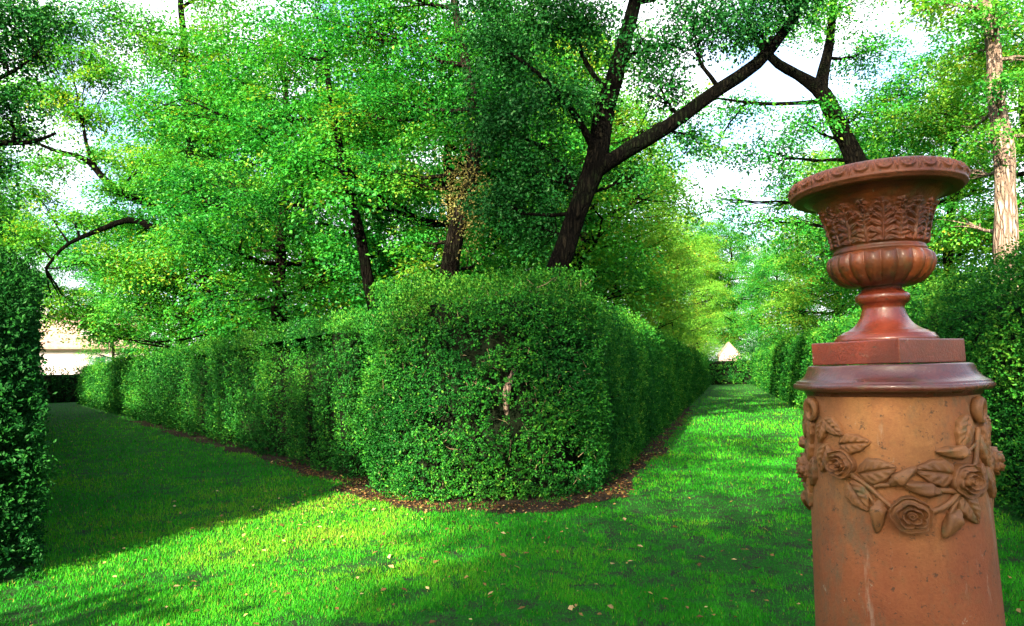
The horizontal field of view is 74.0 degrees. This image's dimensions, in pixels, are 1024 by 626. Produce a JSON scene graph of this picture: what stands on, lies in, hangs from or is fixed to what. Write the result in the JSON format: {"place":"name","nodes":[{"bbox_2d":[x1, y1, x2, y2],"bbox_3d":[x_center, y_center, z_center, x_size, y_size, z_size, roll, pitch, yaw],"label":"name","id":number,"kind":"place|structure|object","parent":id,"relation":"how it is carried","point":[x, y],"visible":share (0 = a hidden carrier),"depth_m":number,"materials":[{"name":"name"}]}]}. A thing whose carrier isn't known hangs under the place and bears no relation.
{"place":"outdoors","nodes":[
{"label":"outdoors","id":0,"kind":"place"},
{"bbox_2d":[39,308,150,374],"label":"white house","id":1,"kind":"structure","parent":0,"point":[58,352],"depth_m":74.83,"materials":[{"name":"paint"}]},
{"bbox_2d":[89,356,111,365],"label":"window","id":2,"kind":"structure","parent":1,"relation":"in","point":[91,360],"depth_m":76.04,"materials":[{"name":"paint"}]},
{"bbox_2d":[130,406,695,512],"bbox_3d":[-3.529,3.062,17.145,21.623,0.001,20.225,-1,-5,0],"label":"soil bed","id":3,"kind":"object","parent":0,"point":[501,501],"visible":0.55,"depth_m":8.58,"materials":[{"name":"brown soil"}]},
{"bbox_2d":[0,0,290,356],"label":"spreading tree","id":4,"kind":"object","parent":3,"relation":"on","point":[94,70],"visible":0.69,"depth_m":25.00,"materials":[{"name":"green plant"}]},
{"bbox_2d":[75,306,404,478],"bbox_3d":[-16.211,3.219,29.824,2.090,3.097,49.407,2,-6,-36],"label":"clipped hedge","id":5,"kind":"object","parent":3,"relation":"on","point":[296,392],"visible":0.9,"depth_m":13.59,"materials":[{"name":"green plant"}]},
{"bbox_2d":[109,0,411,353],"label":"woodland tree","id":6,"kind":"object","parent":3,"relation":"on","point":[199,232],"visible":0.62,"depth_m":18.90,"materials":[{"name":"green plant"}]},
{"bbox_2d":[206,0,426,324],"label":"slim leaning tree","id":7,"kind":"object","parent":3,"relation":"on","point":[364,261],"visible":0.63,"depth_m":17.50,"materials":[{"name":"green plant"}]},
{"bbox_2d":[283,0,513,301],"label":"ivy clad tree","id":8,"kind":"object","parent":3,"relation":"on","point":[452,247],"visible":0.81,"depth_m":15.55,"materials":[{"name":"green plant"}]},
{"bbox_2d":[237,0,635,331],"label":"woodland tree","id":9,"kind":"object","parent":3,"relation":"on","point":[336,201],"visible":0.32,"depth_m":16.80,"materials":[{"name":"green plant"}]},
{"bbox_2d":[350,259,612,502],"bbox_3d":[-0.473,0.915,9.330,3.561,3.040,3.539,-1,-5,0],"label":"corner bush","id":10,"kind":"object","parent":3,"relation":"on","point":[480,400],"visible":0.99,"depth_m":8.17,"materials":[{"name":"green plant"}]},
{"bbox_2d":[441,0,739,330],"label":"woodland tree","id":11,"kind":"object","parent":3,"relation":"on","point":[590,241],"visible":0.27,"depth_m":19.59,"materials":[{"name":"green plant"}]},
{"bbox_2d":[513,291,710,485],"bbox_3d":[8.673,3.127,34.948,2.285,3.210,55.158,-3,-5,17],"label":"clipped hedge","id":12,"kind":"object","parent":3,"relation":"on","point":[656,380],"visible":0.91,"depth_m":11.67,"materials":[{"name":"green plant"}]},
{"bbox_2d":[435,0,836,301],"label":"leaning oak","id":13,"kind":"object","parent":3,"relation":"on","point":[601,160],"visible":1,"depth_m":12.28,"materials":[{"name":"green plant"}]},
{"bbox_2d":[0,384,1023,625],"bbox_3d":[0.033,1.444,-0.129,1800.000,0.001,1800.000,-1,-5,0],"label":"lawn","id":14,"kind":"structure","parent":0,"point":[739,501],"depth_m":5.89,"materials":[{"name":"green plant"}]},
{"bbox_2d":[0,89,58,301],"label":"woodland tree","id":15,"kind":"object","parent":14,"relation":"on","point":[4,184],"visible":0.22,"depth_m":25.73,"materials":[{"name":"green plant"}]},
{"bbox_2d":[0,239,59,583],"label":"clipped hedge","id":16,"kind":"object","parent":14,"relation":"on","point":[22,439],"visible":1,"depth_m":5.28,"materials":[{"name":"green plant"}]},
{"bbox_2d":[0,147,60,303],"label":"woodland tree","id":17,"kind":"object","parent":14,"relation":"on","point":[14,211],"visible":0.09,"depth_m":42.49,"materials":[{"name":"green plant"}]},
{"bbox_2d":[0,0,95,243],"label":"dark side tree","id":18,"kind":"object","parent":14,"relation":"on","point":[14,10],"visible":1,"depth_m":11.57,"materials":[{"name":"green plant"}]},
{"bbox_2d":[0,188,95,312],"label":"woodland tree","id":19,"kind":"object","parent":14,"relation":"on","point":[43,270],"visible":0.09,"depth_m":93.70,"materials":[{"name":"green plant"}]},
{"bbox_2d":[40,365,90,402],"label":"end hedge","id":20,"kind":"object","parent":14,"relation":"on","point":[63,386],"visible":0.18,"depth_m":53.04,"materials":[{"name":"green plant"}]},
{"bbox_2d":[71,292,148,366],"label":"woodland tree","id":21,"kind":"object","parent":14,"relation":"on","point":[113,354],"visible":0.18,"depth_m":60.20,"materials":[{"name":"green plant"}]},
{"bbox_2d":[37,221,186,347],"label":"woodland tree","id":22,"kind":"object","parent":14,"relation":"on","point":[76,275],"visible":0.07,"depth_m":93.17,"materials":[{"name":"green plant"}]},
{"bbox_2d":[56,126,286,357],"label":"woodland tree","id":23,"kind":"object","parent":14,"relation":"on","point":[100,284],"visible":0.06,"depth_m":40.90,"materials":[{"name":"green plant"}]},
{"bbox_2d":[96,49,299,346],"bbox_3d":[-15.970,-4.483,35.980,10.628,19.036,11.092,-4,-6,30],"label":"woodland tree","id":24,"kind":"object","parent":14,"relation":"on","point":[116,247],"visible":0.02,"depth_m":34.47,"materials":[{"name":"green plant"}]},
{"bbox_2d":[86,88,359,346],"bbox_3d":[-11.071,-2.993,27.719,10.517,14.360,9.379,3,-7,-40],"label":"woodland tree","id":25,"kind":"object","parent":14,"relation":"on","point":[138,227],"visible":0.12,"depth_m":25.94,"materials":[{"name":"green plant"}]},
{"bbox_2d":[264,72,446,331],"bbox_3d":[-7.722,-4.295,37.352,11.539,18.608,12.731,3,-7,-40],"label":"woodland tree","id":26,"kind":"object","parent":14,"relation":"on","point":[365,213],"visible":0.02,"depth_m":36.39,"materials":[{"name":"green plant"}]},
{"bbox_2d":[244,69,485,330],"bbox_3d":[-5.625,-2.885,28.821,10.232,14.085,12.592,-1,-5,-5],"label":"woodland tree","id":27,"kind":"object","parent":14,"relation":"on","point":[428,216],"visible":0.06,"depth_m":25.82,"materials":[{"name":"green plant"}]},
{"bbox_2d":[415,65,594,262],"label":"woodland tree","id":28,"kind":"object","parent":14,"relation":"on","point":[466,161],"depth_m":37.76,"materials":[{"name":"plant"}]},
{"bbox_2d":[6,412,1023,625],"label":"fallen leaves","id":29,"kind":"object","parent":14,"relation":"on","point":[570,607],"visible":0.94,"depth_m":7.61,"materials":[{"name":"plant"}]},
{"bbox_2d":[384,2,675,307],"bbox_3d":[-0.007,-4.312,27.239,10.719,16.411,12.019,1,-5,-20],"label":"woodland tree","id":30,"kind":"object","parent":14,"relation":"on","point":[431,204],"visible":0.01,"depth_m":25.65,"materials":[{"name":"green plant"}]},
{"bbox_2d":[461,79,704,326],"bbox_3d":[2.703,-3.388,27.646,9.686,14.521,9.651,-2,-5,10],"label":"woodland tree","id":31,"kind":"object","parent":14,"relation":"on","point":[675,300],"visible":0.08,"depth_m":26.82,"materials":[{"name":"green plant"}]},
{"bbox_2d":[555,111,711,347],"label":"woodland tree","id":32,"kind":"object","parent":14,"relation":"on","point":[679,314],"visible":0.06,"depth_m":35.83,"materials":[{"name":"green plant"}]},
{"bbox_2d":[593,160,719,346],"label":"woodland tree","id":33,"kind":"object","parent":14,"relation":"on","point":[692,260],"visible":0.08,"depth_m":46.11,"materials":[{"name":"green plant"}]},
{"bbox_2d":[637,234,724,350],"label":"woodland tree","id":34,"kind":"object","parent":14,"relation":"on","point":[688,293],"visible":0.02,"depth_m":105.72,"materials":[{"name":"green plant"}]},
{"bbox_2d":[650,242,740,360],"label":"woodland tree","id":35,"kind":"object","parent":14,"relation":"on","point":[711,300],"visible":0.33,"depth_m":68.45,"materials":[{"name":"green plant"}]},
{"bbox_2d":[650,231,741,355],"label":"woodland tree","id":36,"kind":"object","parent":14,"relation":"on","point":[715,267],"visible":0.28,"depth_m":97.09,"materials":[{"name":"green plant"}]},
{"bbox_2d":[665,209,751,351],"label":"woodland tree","id":37,"kind":"object","parent":14,"relation":"on","point":[732,283],"visible":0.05,"depth_m":110.46,"materials":[{"name":"green plant"}]},
{"bbox_2d":[679,213,774,348],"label":"woodland tree","id":38,"kind":"object","parent":14,"relation":"on","point":[732,246],"visible":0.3,"depth_m":103.04,"materials":[{"name":"green plant"}]},
{"bbox_2d":[706,352,752,384],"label":"end hedge","id":39,"kind":"object","parent":14,"relation":"on","point":[736,371],"visible":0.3,"depth_m":62.67,"materials":[{"name":"green plant"}]},
{"bbox_2d":[725,333,776,360],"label":"yew tree","id":40,"kind":"object","parent":14,"relation":"on","point":[752,348],"visible":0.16,"depth_m":66.29,"materials":[{"name":"green plant"}]},
{"bbox_2d":[707,250,818,357],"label":"woodland tree","id":41,"kind":"object","parent":14,"relation":"on","point":[742,272],"visible":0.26,"depth_m":96.35,"materials":[{"name":"green plant"}]},
{"bbox_2d":[730,241,828,353],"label":"woodland tree","id":42,"kind":"object","parent":14,"relation":"on","point":[744,305],"visible":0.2,"depth_m":73.14,"materials":[{"name":"green plant"}]},
{"bbox_2d":[729,236,854,360],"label":"woodland tree","id":43,"kind":"object","parent":14,"relation":"on","point":[753,292],"visible":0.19,"depth_m":51.70,"materials":[{"name":"green plant"}]},
{"bbox_2d":[665,0,944,284],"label":"forked tree","id":44,"kind":"object","parent":14,"relation":"on","point":[837,121],"visible":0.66,"depth_m":20.89,"materials":[{"name":"green plant"}]},
{"bbox_2d":[751,125,942,342],"bbox_3d":[18.180,-2.890,37.164,9.651,14.521,9.686,2,-6,-30],"label":"woodland tree","id":45,"kind":"object","parent":14,"relation":"on","point":[789,320],"visible":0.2,"depth_m":37.56,"materials":[{"name":"green plant"}]},
{"bbox_2d":[765,150,962,330],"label":"woodland tree","id":46,"kind":"object","parent":14,"relation":"on","point":[803,267],"visible":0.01,"depth_m":44.45,"materials":[{"name":"green plant"}]},
{"bbox_2d":[748,236,1023,518],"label":"clipped hedge","id":47,"kind":"object","parent":14,"relation":"on","point":[989,328],"visible":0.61,"depth_m":7.14,"materials":[{"name":"green plant"}]},
{"bbox_2d":[793,362,1005,625],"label":"column pedestal","id":48,"kind":"object","parent":14,"relation":"on","point":[899,467],"depth_m":1.82,"materials":[{"name":"ceramic"}]},
{"bbox_2d":[788,156,970,364],"bbox_3d":[1.125,-0.132,2.078,0.497,0.573,0.496,-1,-5,0],"label":"garden urn","id":49,"kind":"object","parent":48,"relation":"on","point":[876,217],"visible":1,"depth_m":1.97,"materials":[{"name":"red ceramic"}]},
{"bbox_2d":[783,16,1023,313],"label":"woodland tree","id":50,"kind":"object","parent":14,"relation":"on","point":[897,82],"visible":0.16,"depth_m":22.22,"materials":[{"name":"green plant"}]},
{"bbox_2d":[790,116,1021,321],"bbox_3d":[16.933,-2.425,29.413,8.897,12.248,10.949,-2,-5,5],"label":"woodland tree","id":51,"kind":"object","parent":14,"relation":"on","point":[825,277],"visible":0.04,"depth_m":30.39,"materials":[{"name":"green plant"}]},
{"bbox_2d":[871,0,1023,304],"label":"woodland tree","id":52,"kind":"object","parent":14,"relation":"on","point":[969,71],"visible":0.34,"depth_m":19.41,"materials":[{"name":"green plant"}]},
{"bbox_2d":[881,0,1023,294],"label":"pale trunk tree","id":53,"kind":"object","parent":14,"relation":"on","point":[990,21],"visible":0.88,"depth_m":15.55,"materials":[{"name":"green plant"}]},
{"bbox_2d":[0,0,1023,359],"label":"sky","id":54,"kind":"structure","parent":0,"point":[768,80],"materials":[{"name":"white"}]},
{"bbox_2d":[718,342,739,360],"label":"pink house","id":55,"kind":"structure","parent":0,"point":[727,348],"depth_m":89.87,"materials":[{"name":"paint"}]}
]}

